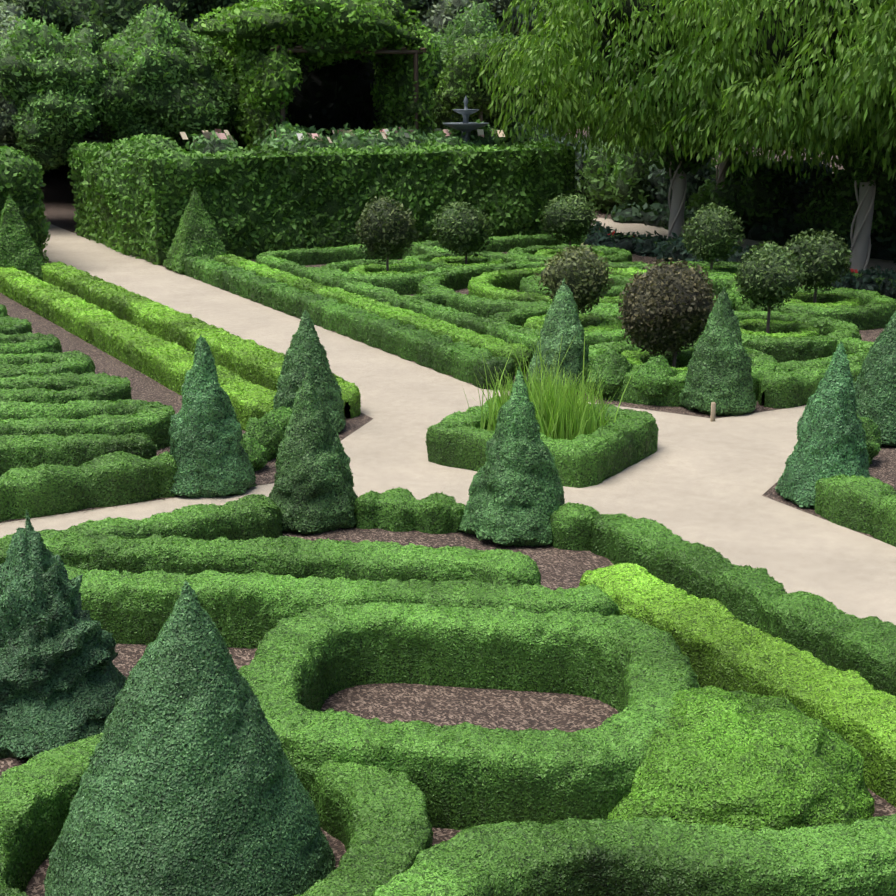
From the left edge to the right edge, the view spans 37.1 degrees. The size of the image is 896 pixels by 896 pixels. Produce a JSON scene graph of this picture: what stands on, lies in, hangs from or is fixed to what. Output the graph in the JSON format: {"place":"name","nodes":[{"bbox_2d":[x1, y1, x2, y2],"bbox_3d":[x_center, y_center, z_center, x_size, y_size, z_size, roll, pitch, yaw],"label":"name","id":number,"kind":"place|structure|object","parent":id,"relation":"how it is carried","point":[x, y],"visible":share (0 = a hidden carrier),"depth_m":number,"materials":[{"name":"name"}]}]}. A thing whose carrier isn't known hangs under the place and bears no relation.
{"place":"outdoors","nodes":[
{"label":"outdoors","id":0,"kind":"place"},
{"bbox_2d":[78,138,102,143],"bbox_3d":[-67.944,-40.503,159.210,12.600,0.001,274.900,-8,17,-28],"label":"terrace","id":1,"kind":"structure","parent":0,"point":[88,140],"depth_m":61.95,"materials":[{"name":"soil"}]},
{"bbox_2d":[269,45,426,129],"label":"pergola","id":2,"kind":"object","parent":1,"relation":"on","point":[299,49],"visible":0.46,"depth_m":47.73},
{"bbox_2d":[443,96,496,148],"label":"fountain","id":3,"kind":"object","parent":1,"relation":"on","point":[465,112],"visible":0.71,"depth_m":46.32,"materials":[{"name":"stone"}]},
{"bbox_2d":[0,123,895,895],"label":"ground","id":4,"kind":"structure","parent":0,"point":[390,703],"depth_m":13.95,"materials":[{"name":"brown soil"}]},
{"bbox_2d":[0,133,579,264],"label":"tall hedges","id":5,"kind":"object","parent":4,"relation":"on","point":[246,204],"visible":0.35,"depth_m":40.21,"materials":[{"name":"green plant"}]},
{"bbox_2d":[0,188,895,895],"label":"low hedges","id":6,"kind":"object","parent":4,"relation":"on","point":[646,804],"visible":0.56,"depth_m":11.31,"materials":[{"name":"green plant"}]},
{"bbox_2d":[0,187,895,895],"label":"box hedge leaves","id":7,"kind":"object","parent":6,"relation":"attached to","point":[328,523],"visible":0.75,"depth_m":12.00,"materials":[{"name":"green plant"}]},
{"bbox_2d":[0,218,895,624],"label":"gravel paths","id":8,"kind":"structure","parent":4,"relation":"on","point":[696,486],"depth_m":17.95,"materials":[{"name":"beige gravel"}]},
{"bbox_2d":[710,402,715,421],"bbox_3d":[4.039,-0.549,20.345,0.070,0.300,0.030,-8,17,-28],"label":"wooden post","id":9,"kind":"object","parent":8,"relation":"on","point":[713,411],"visible":1,"depth_m":20.33,"materials":[{"name":"brown wood"}]},
{"bbox_2d":[0,0,895,298],"bbox_3d":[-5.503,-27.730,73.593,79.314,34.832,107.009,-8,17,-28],"label":"shrub","id":10,"kind":"object","parent":4,"relation":"on","point":[360,84],"visible":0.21,"depth_m":46.14,"materials":[{"name":"green plant"}]},
{"bbox_2d":[180,127,857,272],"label":"flowers","id":11,"kind":"object","parent":10,"relation":"on","point":[220,135],"visible":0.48,"depth_m":44.70,"materials":[{"name":"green plant"}]},
{"bbox_2d":[355,193,852,367],"bbox_3d":[3.973,-4.239,30.160,9.454,2.313,14.936,-8,17,-28],"label":"standard bush","id":12,"kind":"object","parent":4,"relation":"on","point":[701,322],"depth_m":26.16,"materials":[{"name":"green plant"}]},
{"bbox_2d":[361,198,845,349],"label":"ball topiaries","id":13,"kind":"object","parent":12,"relation":"attached to","point":[699,303],"visible":0.48,"depth_m":25.93,"materials":[{"name":"green plant"}]},
{"bbox_2d":[464,0,895,270],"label":"tree","id":14,"kind":"object","parent":4,"relation":"on","point":[755,107],"depth_m":35.30,"materials":[{"name":"green plant"}]},
{"bbox_2d":[582,0,893,120],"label":"tree foliage","id":15,"kind":"object","parent":14,"relation":"attached to","point":[627,9],"visible":0.12,"depth_m":37.55,"materials":[{"name":"green plant"}]},
{"label":"planter pond water","id":16,"kind":"structure","parent":0,"visible":0},
{"bbox_2d":[463,320,631,439],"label":"planter reeds","id":17,"kind":"object","parent":16,"relation":"on","point":[561,411],"visible":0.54,"depth_m":18.07,"materials":[{"name":"green plant"}]}
]}

